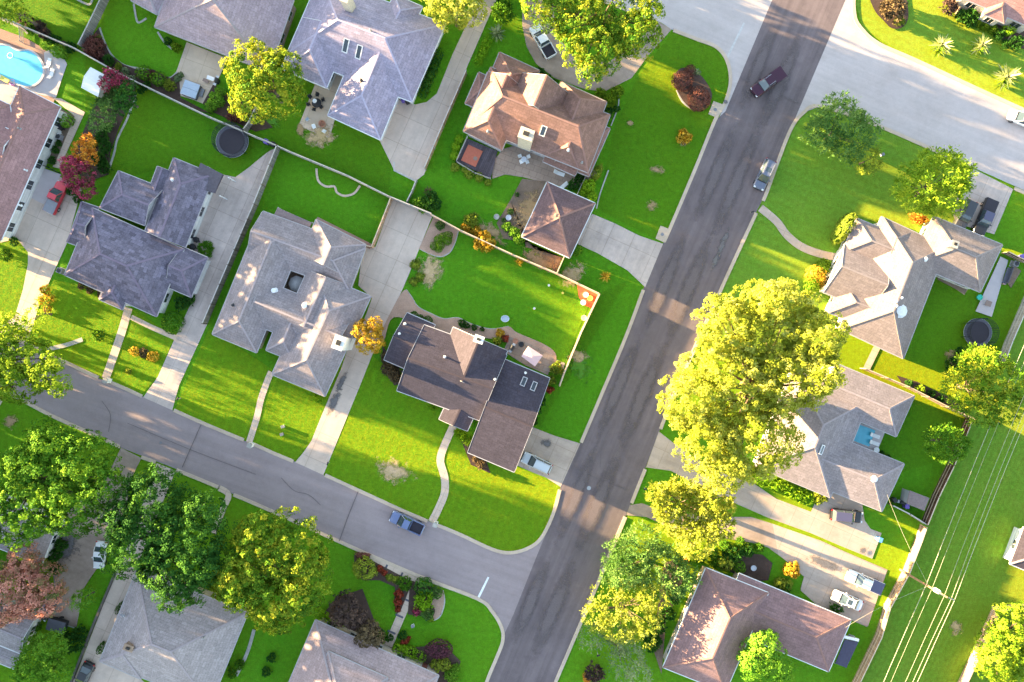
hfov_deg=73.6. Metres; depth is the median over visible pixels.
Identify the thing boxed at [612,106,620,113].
shrub
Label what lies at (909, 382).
shrub
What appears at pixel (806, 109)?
kerb
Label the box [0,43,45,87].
swimming pool
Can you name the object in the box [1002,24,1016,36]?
shrub
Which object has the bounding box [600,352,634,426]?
worn lane
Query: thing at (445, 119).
fence
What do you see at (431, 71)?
hedge
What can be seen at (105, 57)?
shrub
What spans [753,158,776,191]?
parked car
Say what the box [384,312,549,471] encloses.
house
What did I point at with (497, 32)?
shrub
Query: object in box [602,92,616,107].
shrub
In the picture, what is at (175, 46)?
shrub
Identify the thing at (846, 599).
parked car
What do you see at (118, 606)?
shrub
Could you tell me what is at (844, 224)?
shrub
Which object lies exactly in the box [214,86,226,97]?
shrub
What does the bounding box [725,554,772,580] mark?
mulch bed
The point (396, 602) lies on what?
shrub
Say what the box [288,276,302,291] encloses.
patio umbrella
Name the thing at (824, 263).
shrub
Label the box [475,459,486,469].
shrub
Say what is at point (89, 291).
shrub
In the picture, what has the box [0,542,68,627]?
tree
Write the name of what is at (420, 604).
shrub
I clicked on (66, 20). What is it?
lawn
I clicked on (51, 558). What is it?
shrub
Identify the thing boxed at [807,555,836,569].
stain
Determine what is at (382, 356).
shrub
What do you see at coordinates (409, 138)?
driveway
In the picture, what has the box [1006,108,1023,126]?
parked car
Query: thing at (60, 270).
air conditioner
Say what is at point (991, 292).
patio
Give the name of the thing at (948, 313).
lawn
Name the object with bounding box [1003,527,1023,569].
outbuilding
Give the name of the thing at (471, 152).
outdoor rug
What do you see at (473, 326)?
shrub
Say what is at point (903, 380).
mulch bed
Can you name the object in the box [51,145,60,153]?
shrub
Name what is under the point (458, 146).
shrub
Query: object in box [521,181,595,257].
garage
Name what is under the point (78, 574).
driveway
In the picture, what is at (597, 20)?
tree
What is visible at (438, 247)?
shrub
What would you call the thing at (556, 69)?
driveway
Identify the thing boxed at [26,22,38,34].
shrub
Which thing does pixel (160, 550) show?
tree
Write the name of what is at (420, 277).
shrub
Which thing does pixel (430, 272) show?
bare soil
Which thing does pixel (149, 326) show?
walkway
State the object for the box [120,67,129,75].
shrub
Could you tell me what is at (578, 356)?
bare soil
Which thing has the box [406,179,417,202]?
garden wall
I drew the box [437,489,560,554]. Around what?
kerb
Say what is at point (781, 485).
hedge
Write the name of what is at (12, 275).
lawn
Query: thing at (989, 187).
driveway
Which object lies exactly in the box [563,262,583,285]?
bare soil
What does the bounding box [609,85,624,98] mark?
shrub
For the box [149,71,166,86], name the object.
shrub
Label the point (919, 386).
shrub
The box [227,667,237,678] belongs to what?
shrub
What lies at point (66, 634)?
shrub
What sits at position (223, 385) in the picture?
lawn
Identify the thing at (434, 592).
shrub
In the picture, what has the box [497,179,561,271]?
soil bed
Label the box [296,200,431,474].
driveway
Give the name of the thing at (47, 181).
patio
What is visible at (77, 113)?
walk strip
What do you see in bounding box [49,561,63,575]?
shrub
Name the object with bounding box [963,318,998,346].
trampoline
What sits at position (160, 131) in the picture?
lawn
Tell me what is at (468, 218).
shrub
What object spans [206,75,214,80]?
patio table
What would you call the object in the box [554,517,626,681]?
kerb
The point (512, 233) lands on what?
shrub
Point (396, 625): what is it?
walkway
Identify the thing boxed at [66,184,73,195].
shrub
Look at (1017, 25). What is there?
window
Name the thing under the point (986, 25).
shrub
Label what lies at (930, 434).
tree
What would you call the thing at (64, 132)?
gravel bed
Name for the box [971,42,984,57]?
yucca
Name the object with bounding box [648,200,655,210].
bare patch
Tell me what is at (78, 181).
tree
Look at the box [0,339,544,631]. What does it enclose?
side street
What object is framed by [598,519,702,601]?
tree
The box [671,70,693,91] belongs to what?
shrub
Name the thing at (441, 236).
shrub
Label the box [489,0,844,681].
road
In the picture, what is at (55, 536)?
window
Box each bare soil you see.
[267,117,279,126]
[296,124,304,134]
[306,125,333,147]
[376,458,407,485]
[418,256,442,286]
[480,223,503,245]
[513,190,537,231]
[523,249,555,271]
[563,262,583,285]
[570,351,586,361]
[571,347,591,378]
[945,350,954,366]
[951,621,960,634]
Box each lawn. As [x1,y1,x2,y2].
[0,0,98,51]
[0,240,27,323]
[31,280,172,393]
[85,55,274,182]
[175,329,344,460]
[256,60,390,195]
[324,356,559,550]
[411,218,587,357]
[533,282,625,428]
[597,32,728,241]
[705,108,976,355]
[855,0,1023,107]
[862,281,1023,472]
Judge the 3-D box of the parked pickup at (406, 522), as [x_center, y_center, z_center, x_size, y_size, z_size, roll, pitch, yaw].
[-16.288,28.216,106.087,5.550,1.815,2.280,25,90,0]
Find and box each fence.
[0,17,431,214]
[18,26,24,43]
[77,0,108,47]
[201,144,279,323]
[243,109,257,131]
[366,197,392,247]
[393,162,414,180]
[424,70,466,170]
[431,214,598,293]
[456,136,490,178]
[558,294,599,385]
[852,524,927,681]
[860,368,974,419]
[887,503,926,524]
[921,417,971,525]
[958,604,1023,681]
[997,297,1023,361]
[1002,251,1023,262]
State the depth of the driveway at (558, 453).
106.95 m
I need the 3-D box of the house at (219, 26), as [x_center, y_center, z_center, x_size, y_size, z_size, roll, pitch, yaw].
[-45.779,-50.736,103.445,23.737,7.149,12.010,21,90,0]
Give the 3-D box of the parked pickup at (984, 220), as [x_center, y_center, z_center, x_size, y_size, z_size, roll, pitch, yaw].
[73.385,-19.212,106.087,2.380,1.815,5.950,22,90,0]
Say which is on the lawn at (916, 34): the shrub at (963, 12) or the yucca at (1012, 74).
the yucca at (1012, 74)
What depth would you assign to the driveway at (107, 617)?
106.94 m
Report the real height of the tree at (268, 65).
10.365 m
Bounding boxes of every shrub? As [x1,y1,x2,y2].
[0,248,13,261]
[8,236,20,246]
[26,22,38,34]
[34,20,46,30]
[34,621,42,632]
[37,27,51,41]
[38,284,50,294]
[39,40,51,50]
[42,32,55,44]
[43,294,54,303]
[43,304,51,312]
[47,155,56,164]
[47,549,63,562]
[49,43,66,58]
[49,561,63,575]
[51,35,61,46]
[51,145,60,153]
[53,537,68,551]
[54,139,61,146]
[58,631,70,640]
[59,49,68,59]
[59,113,74,127]
[62,631,86,654]
[64,40,78,54]
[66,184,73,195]
[71,622,87,639]
[72,194,86,203]
[77,283,85,289]
[81,33,106,59]
[86,286,94,294]
[91,151,109,167]
[91,327,105,341]
[94,95,108,106]
[94,130,108,141]
[96,641,105,654]
[97,141,113,154]
[97,160,113,173]
[102,54,116,66]
[102,122,112,134]
[103,90,113,101]
[110,85,121,95]
[113,62,122,70]
[114,600,122,614]
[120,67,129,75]
[123,75,136,86]
[125,369,132,375]
[128,346,140,356]
[134,64,150,80]
[136,84,147,93]
[139,347,149,358]
[142,80,150,89]
[144,70,154,80]
[147,351,159,361]
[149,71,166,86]
[161,311,185,334]
[163,36,171,45]
[163,78,176,91]
[171,42,181,52]
[173,74,181,82]
[173,297,189,312]
[183,295,194,306]
[197,240,213,257]
[204,101,215,112]
[207,91,225,110]
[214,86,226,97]
[225,104,245,122]
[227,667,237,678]
[234,659,244,670]
[262,666,272,676]
[266,652,276,663]
[313,393,323,403]
[352,555,377,580]
[355,552,371,560]
[376,565,382,572]
[380,351,386,363]
[380,362,394,375]
[385,574,392,581]
[385,632,393,641]
[386,368,402,382]
[392,576,398,583]
[393,589,403,597]
[393,597,403,606]
[395,606,400,611]
[396,576,411,591]
[398,630,407,641]
[400,636,410,644]
[408,277,417,286]
[409,259,420,269]
[412,195,422,208]
[412,576,432,597]
[412,607,421,616]
[413,590,434,612]
[415,273,424,281]
[419,204,428,214]
[420,189,442,211]
[420,607,433,620]
[424,315,432,322]
[424,638,452,658]
[428,404,434,410]
[429,658,442,672]
[430,586,443,599]
[434,234,442,243]
[435,220,444,230]
[435,241,444,249]
[438,232,446,241]
[438,658,452,671]
[443,231,452,239]
[443,237,452,245]
[443,668,456,681]
[447,675,459,681]
[449,151,457,160]
[450,163,459,171]
[450,662,460,674]
[451,142,460,150]
[453,429,461,435]
[454,134,463,143]
[456,430,468,441]
[457,319,465,327]
[460,222,470,232]
[461,165,467,172]
[463,212,478,228]
[463,437,471,445]
[464,170,473,178]
[470,226,480,235]
[471,324,477,330]
[473,230,496,252]
[475,172,483,182]
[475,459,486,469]
[484,179,491,185]
[488,25,505,40]
[490,0,516,24]
[491,336,502,345]
[496,329,504,337]
[501,222,511,231]
[501,335,508,342]
[507,208,513,214]
[508,227,519,237]
[513,232,525,244]
[514,255,523,265]
[541,395,546,406]
[546,386,554,393]
[548,375,556,384]
[549,361,563,374]
[567,178,579,190]
[573,245,582,256]
[575,173,584,182]
[578,188,585,196]
[582,178,595,194]
[582,672,590,681]
[583,659,605,681]
[587,191,596,200]
[591,163,603,181]
[595,87,606,98]
[599,271,611,282]
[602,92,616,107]
[605,106,613,117]
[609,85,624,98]
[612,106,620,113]
[642,635,662,653]
[647,614,667,637]
[659,604,676,622]
[666,591,679,604]
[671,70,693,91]
[676,128,692,143]
[685,64,695,75]
[687,85,711,111]
[692,68,701,74]
[692,548,707,563]
[707,545,719,559]
[710,554,720,569]
[716,556,734,571]
[718,551,732,567]
[719,539,731,550]
[727,545,744,562]
[733,560,745,573]
[736,536,745,547]
[742,543,754,557]
[754,542,764,552]
[773,577,785,589]
[777,581,790,592]
[782,561,800,578]
[782,579,793,589]
[803,277,819,295]
[804,264,826,282]
[810,491,828,505]
[816,258,831,273]
[818,276,825,287]
[829,603,843,613]
[830,212,858,244]
[878,0,908,24]
[894,15,905,26]
[905,380,912,386]
[909,213,929,224]
[914,384,925,392]
[927,390,935,397]
[936,394,945,402]
[938,0,958,15]
[945,356,965,374]
[954,9,970,26]
[954,346,968,360]
[962,8,980,19]
[962,15,977,28]
[971,18,982,28]
[979,22,989,31]
[987,25,997,34]
[993,28,1005,41]
[1000,39,1011,49]
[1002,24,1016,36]
[1006,34,1023,52]
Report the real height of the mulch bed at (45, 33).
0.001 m
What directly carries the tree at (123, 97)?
on the lawn at (160, 131)
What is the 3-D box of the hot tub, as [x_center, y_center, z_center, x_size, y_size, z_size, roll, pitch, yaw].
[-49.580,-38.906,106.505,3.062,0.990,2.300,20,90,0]
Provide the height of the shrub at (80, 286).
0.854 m
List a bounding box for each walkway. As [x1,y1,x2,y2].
[46,337,82,349]
[102,307,131,377]
[130,315,177,339]
[212,485,230,533]
[237,629,255,675]
[246,371,272,442]
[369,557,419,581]
[385,591,408,646]
[429,425,455,521]
[758,205,835,259]
[863,346,879,369]
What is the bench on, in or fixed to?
on the patio at (991, 292)
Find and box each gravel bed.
[47,109,74,164]
[419,217,457,255]
[432,591,443,619]
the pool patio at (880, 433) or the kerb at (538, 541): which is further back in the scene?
the kerb at (538, 541)
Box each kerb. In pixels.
[1,330,98,378]
[11,394,120,447]
[109,381,142,397]
[141,456,155,462]
[173,409,243,440]
[176,468,218,488]
[233,493,504,681]
[254,443,293,462]
[324,474,427,522]
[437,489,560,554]
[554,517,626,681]
[580,289,644,442]
[604,0,657,20]
[630,469,646,503]
[659,212,757,428]
[663,29,731,242]
[762,104,973,200]
[852,0,1023,110]
[1014,187,1023,193]
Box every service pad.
[655,226,667,242]
[708,101,721,116]
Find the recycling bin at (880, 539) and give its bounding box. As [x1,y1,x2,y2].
[875,536,882,542]
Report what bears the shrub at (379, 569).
on the mulch bed at (382, 578)
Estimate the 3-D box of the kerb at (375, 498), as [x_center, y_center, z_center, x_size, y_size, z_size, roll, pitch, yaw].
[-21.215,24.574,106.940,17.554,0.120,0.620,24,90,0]
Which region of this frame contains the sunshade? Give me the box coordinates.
[522,346,542,365]
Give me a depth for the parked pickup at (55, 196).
105.83 m
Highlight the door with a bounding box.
[421,661,428,668]
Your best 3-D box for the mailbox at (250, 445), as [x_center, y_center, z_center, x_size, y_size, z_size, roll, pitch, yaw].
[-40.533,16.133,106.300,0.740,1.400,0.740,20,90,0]
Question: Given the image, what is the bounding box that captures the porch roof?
[197,163,235,199]
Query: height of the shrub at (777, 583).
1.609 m
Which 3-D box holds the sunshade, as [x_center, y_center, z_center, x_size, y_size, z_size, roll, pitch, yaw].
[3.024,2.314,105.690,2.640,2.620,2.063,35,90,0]
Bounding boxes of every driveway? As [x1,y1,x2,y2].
[0,177,80,343]
[52,448,140,626]
[73,463,173,681]
[144,149,273,409]
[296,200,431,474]
[380,0,495,179]
[517,427,579,486]
[522,0,671,90]
[577,214,662,286]
[627,503,886,626]
[646,432,881,557]
[952,170,1012,233]
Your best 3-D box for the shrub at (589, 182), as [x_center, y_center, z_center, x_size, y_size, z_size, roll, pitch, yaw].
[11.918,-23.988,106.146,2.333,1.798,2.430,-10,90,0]
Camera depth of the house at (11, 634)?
103.77 m
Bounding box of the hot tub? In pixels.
[180,80,204,99]
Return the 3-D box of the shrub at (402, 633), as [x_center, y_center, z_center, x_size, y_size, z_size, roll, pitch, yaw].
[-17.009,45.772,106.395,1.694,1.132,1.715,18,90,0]
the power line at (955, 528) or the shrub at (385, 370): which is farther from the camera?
the shrub at (385, 370)
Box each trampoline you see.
[211,122,249,158]
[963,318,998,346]
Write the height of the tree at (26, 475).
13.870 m
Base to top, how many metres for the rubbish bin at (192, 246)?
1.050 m
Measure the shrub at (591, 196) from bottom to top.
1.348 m
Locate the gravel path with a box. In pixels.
[379,290,555,371]
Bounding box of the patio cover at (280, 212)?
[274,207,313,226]
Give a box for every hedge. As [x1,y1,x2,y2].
[311,608,343,629]
[392,642,426,663]
[417,47,443,98]
[473,36,492,67]
[751,473,814,505]
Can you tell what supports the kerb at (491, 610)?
on the ground at (468, 628)
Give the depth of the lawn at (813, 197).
106.99 m
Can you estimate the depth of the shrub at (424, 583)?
105.56 m
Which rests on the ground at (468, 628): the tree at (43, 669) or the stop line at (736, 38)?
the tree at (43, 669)
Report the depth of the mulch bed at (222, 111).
106.87 m
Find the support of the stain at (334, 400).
on the driveway at (385, 268)
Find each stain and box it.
[58,533,79,558]
[326,393,340,414]
[337,373,346,389]
[541,440,550,446]
[712,254,718,268]
[718,233,727,258]
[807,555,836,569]
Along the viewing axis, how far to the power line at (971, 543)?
96.55 m
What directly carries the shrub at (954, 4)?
on the lawn at (916, 34)
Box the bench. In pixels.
[1002,267,1013,283]
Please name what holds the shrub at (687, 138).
on the lawn at (657, 112)
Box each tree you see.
[0,0,41,28]
[0,311,72,405]
[0,415,129,551]
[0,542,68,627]
[9,627,74,681]
[10,284,55,336]
[57,153,98,200]
[66,587,96,611]
[70,132,98,165]
[85,99,119,134]
[95,462,229,615]
[96,66,129,92]
[111,80,138,115]
[208,506,333,635]
[218,36,307,124]
[328,588,369,630]
[350,316,385,354]
[353,618,385,648]
[420,0,487,33]
[519,0,665,89]
[575,617,653,681]
[579,578,671,648]
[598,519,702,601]
[643,474,736,561]
[656,277,851,494]
[735,629,798,681]
[798,90,883,166]
[851,143,883,175]
[888,143,978,222]
[922,421,973,466]
[937,341,1023,428]
[969,600,1023,681]
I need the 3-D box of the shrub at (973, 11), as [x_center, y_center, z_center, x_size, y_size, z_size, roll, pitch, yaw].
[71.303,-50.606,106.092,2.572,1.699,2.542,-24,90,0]
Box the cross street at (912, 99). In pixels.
[608,0,1023,189]
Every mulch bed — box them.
[16,20,74,47]
[74,69,135,181]
[83,27,210,113]
[203,85,271,131]
[325,589,460,681]
[354,555,440,615]
[382,346,399,384]
[462,441,489,472]
[653,560,682,673]
[673,68,711,109]
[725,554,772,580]
[870,0,908,28]
[897,375,965,413]
[938,278,966,293]
[949,2,1023,48]
[1008,266,1020,286]
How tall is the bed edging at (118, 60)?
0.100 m
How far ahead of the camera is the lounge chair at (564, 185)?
106.62 m
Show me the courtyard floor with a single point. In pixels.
(293, 275)
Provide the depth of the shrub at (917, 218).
105.73 m
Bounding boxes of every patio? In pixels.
[32,168,60,203]
[177,42,226,102]
[299,75,341,137]
[317,217,371,248]
[492,146,596,187]
[505,337,553,374]
[853,423,884,450]
[976,257,1007,316]
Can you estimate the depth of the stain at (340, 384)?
106.82 m
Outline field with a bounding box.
[852,318,1023,681]
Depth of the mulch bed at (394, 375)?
106.86 m
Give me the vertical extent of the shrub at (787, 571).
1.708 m
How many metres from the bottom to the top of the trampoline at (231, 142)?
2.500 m
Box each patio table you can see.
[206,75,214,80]
[312,98,320,107]
[984,300,991,306]
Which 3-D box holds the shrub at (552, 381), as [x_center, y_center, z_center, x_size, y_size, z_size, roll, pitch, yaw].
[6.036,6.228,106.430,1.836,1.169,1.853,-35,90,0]
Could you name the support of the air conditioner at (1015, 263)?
on the ground at (468, 628)
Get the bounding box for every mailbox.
[102,378,111,383]
[246,442,254,448]
[432,521,437,527]
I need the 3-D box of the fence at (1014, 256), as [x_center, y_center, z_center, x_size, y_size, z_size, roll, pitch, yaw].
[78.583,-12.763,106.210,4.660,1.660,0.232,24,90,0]
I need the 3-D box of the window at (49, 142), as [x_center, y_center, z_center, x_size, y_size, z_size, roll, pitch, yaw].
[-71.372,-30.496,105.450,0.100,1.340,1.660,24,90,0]
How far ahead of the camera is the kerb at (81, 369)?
106.88 m
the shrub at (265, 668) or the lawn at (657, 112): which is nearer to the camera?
the shrub at (265, 668)
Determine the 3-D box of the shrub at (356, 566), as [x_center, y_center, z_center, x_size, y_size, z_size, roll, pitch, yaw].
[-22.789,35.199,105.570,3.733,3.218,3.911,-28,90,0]
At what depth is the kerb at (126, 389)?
106.88 m
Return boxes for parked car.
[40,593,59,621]
[74,660,95,681]
[91,540,108,568]
[520,452,552,474]
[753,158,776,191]
[829,508,862,524]
[830,589,863,611]
[952,198,978,227]
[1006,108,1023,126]
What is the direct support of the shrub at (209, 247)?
on the ground at (468, 628)
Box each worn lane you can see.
[516,570,544,633]
[536,572,569,646]
[561,459,591,527]
[581,468,613,538]
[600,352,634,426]
[625,358,658,435]
[650,243,681,316]
[670,250,706,329]
[701,139,729,207]
[718,139,754,223]
[743,38,771,99]
[765,45,796,114]
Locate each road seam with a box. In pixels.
[128,423,255,474]
[182,425,200,466]
[339,492,357,540]
[565,440,622,575]
[703,89,770,251]
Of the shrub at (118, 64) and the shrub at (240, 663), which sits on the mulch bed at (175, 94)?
the shrub at (118, 64)
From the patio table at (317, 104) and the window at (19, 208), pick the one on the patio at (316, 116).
the patio table at (317, 104)
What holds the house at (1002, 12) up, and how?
on the lawn at (916, 34)
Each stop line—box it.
[478,577,488,597]
[727,23,744,56]
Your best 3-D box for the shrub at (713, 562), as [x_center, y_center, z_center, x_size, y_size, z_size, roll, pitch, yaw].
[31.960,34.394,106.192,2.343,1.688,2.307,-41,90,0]
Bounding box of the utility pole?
[899,569,953,599]
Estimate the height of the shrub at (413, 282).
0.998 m
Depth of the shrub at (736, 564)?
106.00 m
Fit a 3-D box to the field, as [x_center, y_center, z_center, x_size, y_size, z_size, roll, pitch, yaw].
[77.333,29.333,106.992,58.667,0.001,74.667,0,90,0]
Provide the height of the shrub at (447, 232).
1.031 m
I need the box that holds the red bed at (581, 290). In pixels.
[577,285,597,307]
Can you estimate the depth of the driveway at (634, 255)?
106.95 m
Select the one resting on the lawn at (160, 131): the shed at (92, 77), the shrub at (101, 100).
the shed at (92, 77)
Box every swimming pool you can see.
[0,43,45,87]
[853,424,876,447]
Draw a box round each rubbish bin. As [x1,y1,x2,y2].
[189,243,196,248]
[193,237,199,242]
[890,497,897,502]
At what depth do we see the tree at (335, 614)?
103.10 m
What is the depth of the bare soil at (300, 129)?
106.88 m
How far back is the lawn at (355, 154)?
106.99 m
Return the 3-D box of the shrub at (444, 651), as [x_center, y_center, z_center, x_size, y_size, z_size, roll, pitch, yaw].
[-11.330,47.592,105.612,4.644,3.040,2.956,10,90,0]
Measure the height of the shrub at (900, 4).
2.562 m
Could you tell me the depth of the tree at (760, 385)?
91.90 m
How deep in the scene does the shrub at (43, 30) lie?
106.04 m
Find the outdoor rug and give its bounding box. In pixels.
[461,145,482,166]
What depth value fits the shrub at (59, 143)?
106.54 m
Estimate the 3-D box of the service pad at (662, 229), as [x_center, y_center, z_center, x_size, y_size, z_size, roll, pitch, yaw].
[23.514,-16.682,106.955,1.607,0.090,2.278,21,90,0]
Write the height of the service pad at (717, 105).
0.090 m
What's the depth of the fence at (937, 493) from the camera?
105.89 m
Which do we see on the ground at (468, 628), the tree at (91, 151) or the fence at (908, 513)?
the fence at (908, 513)
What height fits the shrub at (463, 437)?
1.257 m
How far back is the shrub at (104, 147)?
106.14 m
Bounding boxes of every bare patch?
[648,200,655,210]
[651,167,663,172]
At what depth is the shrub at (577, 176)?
106.35 m
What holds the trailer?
on the driveway at (78, 574)
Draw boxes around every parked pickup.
[42,180,65,215]
[389,510,425,535]
[529,24,556,60]
[844,569,884,595]
[971,197,998,235]
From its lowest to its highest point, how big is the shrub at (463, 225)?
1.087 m
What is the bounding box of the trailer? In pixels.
[46,616,74,633]
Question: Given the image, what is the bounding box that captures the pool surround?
[0,29,66,104]
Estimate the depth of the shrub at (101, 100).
106.03 m
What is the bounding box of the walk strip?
[53,98,84,167]
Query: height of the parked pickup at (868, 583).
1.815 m
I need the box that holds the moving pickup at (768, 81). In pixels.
[750,66,786,97]
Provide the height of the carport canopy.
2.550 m
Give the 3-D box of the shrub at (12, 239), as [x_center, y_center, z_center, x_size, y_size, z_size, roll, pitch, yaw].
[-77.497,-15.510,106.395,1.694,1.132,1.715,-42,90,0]
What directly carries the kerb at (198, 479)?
on the ground at (468, 628)
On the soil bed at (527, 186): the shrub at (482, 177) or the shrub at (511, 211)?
the shrub at (511, 211)
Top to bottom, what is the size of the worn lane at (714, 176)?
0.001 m
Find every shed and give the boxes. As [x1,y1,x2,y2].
[81,67,112,97]
[900,488,928,510]
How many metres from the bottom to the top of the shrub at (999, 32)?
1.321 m
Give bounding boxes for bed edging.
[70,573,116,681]
[77,0,92,5]
[99,27,177,77]
[109,95,136,168]
[133,3,146,23]
[157,31,171,49]
[315,168,360,196]
[406,289,507,328]
[420,231,458,256]
[434,590,444,620]
[596,170,608,208]
[676,90,688,107]
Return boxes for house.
[0,86,67,240]
[0,494,64,564]
[0,594,40,669]
[64,157,212,316]
[99,570,248,681]
[131,0,295,69]
[212,211,370,396]
[282,0,443,140]
[288,617,438,681]
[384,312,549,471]
[463,52,610,176]
[662,565,851,681]
[753,364,914,511]
[819,216,1002,358]
[956,0,1023,33]
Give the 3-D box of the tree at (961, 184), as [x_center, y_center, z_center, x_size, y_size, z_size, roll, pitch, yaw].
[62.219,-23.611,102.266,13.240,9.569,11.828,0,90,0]
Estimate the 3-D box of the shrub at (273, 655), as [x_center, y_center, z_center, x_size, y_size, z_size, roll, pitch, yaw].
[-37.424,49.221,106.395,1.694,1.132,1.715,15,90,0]
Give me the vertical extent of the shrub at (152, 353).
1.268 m
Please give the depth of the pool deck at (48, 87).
106.91 m
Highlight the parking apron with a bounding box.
[773,524,886,625]
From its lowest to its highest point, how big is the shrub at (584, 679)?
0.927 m
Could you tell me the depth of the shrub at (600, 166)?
105.60 m
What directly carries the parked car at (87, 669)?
on the driveway at (107, 617)
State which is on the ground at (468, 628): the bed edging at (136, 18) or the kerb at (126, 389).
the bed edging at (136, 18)
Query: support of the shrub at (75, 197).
on the ground at (468, 628)
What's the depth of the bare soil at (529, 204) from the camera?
106.90 m
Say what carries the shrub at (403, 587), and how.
on the mulch bed at (382, 578)
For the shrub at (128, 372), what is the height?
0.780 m
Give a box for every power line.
[884,346,1023,679]
[891,363,1023,680]
[905,399,1022,681]
[913,413,1023,680]
[917,425,1023,681]
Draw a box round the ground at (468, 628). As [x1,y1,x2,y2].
[0,0,1023,681]
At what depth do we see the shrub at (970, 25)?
106.10 m
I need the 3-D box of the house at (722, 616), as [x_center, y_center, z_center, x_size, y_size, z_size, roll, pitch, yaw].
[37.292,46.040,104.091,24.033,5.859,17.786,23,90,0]
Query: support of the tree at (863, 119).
on the lawn at (813, 197)
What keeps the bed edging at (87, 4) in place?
on the ground at (468, 628)
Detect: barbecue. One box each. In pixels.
[213,75,219,85]
[508,343,515,352]
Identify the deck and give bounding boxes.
[0,50,66,103]
[457,139,496,177]
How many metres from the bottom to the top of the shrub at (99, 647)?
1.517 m
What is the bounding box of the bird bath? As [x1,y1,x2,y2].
[501,315,508,321]
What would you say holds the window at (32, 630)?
in the house at (11, 634)
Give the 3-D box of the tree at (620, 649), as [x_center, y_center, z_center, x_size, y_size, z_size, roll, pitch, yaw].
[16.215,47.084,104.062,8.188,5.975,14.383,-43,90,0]
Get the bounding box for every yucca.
[929,33,953,55]
[930,43,944,59]
[970,33,991,54]
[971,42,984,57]
[992,64,1021,89]
[993,78,1011,91]
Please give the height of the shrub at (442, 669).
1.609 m
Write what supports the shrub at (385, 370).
on the mulch bed at (394, 375)
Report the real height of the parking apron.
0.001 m
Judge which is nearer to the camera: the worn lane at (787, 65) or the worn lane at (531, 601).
the worn lane at (531, 601)
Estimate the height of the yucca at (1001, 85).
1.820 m
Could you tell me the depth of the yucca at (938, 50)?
106.19 m
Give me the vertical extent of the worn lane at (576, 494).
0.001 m
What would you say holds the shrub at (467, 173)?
on the ground at (468, 628)
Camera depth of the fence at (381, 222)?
105.79 m
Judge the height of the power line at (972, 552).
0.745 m
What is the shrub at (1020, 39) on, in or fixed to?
on the mulch bed at (1016, 34)
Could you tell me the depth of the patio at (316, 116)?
106.91 m
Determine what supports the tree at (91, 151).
on the mulch bed at (114, 131)
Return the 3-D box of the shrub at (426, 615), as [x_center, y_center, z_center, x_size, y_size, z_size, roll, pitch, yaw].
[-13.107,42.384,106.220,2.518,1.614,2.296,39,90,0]
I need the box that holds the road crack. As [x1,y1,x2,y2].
[282,479,318,503]
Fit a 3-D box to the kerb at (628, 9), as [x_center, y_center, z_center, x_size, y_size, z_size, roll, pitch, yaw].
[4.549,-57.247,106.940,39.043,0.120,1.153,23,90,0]
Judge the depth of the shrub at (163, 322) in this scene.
105.52 m
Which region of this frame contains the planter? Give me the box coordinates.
[976,294,982,299]
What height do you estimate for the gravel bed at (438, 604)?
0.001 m
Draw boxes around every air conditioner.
[55,133,63,140]
[56,267,65,274]
[1009,260,1019,266]
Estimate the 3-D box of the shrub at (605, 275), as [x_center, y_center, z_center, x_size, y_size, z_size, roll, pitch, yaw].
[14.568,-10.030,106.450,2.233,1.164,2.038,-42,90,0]
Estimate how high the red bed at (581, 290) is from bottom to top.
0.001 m
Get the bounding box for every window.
[7,222,16,232]
[16,201,25,211]
[26,180,34,190]
[29,624,36,635]
[35,159,44,169]
[44,137,53,148]
[51,533,57,543]
[54,116,61,126]
[163,293,169,302]
[199,207,204,216]
[963,2,977,9]
[981,17,994,24]
[1007,21,1021,28]
[1010,539,1016,549]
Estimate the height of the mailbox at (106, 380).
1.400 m
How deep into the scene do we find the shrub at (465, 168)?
106.44 m
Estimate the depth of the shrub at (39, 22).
106.16 m
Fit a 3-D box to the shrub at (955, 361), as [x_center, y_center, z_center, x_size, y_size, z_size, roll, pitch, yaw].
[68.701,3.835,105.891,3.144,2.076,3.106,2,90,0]
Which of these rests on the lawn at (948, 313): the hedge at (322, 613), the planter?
the planter
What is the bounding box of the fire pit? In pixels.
[318,120,325,126]
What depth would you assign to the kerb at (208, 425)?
106.88 m
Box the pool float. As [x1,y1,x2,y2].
[0,75,9,82]
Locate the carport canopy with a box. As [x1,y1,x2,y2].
[834,635,858,667]
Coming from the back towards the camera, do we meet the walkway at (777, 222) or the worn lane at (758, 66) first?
the walkway at (777, 222)
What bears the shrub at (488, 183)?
on the ground at (468, 628)
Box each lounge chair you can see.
[44,58,52,67]
[46,68,54,78]
[553,169,564,176]
[559,181,567,187]
[870,432,879,438]
[870,440,879,446]
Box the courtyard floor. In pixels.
[286,272,303,292]
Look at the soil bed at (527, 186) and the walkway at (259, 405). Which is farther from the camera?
the walkway at (259, 405)
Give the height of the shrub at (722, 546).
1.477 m
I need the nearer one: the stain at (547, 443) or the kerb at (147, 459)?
the stain at (547, 443)
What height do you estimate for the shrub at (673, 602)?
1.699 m
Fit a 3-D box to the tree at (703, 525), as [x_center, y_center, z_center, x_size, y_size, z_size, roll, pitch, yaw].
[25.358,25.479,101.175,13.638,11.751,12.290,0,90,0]
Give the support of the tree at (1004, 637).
on the field
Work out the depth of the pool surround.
106.91 m

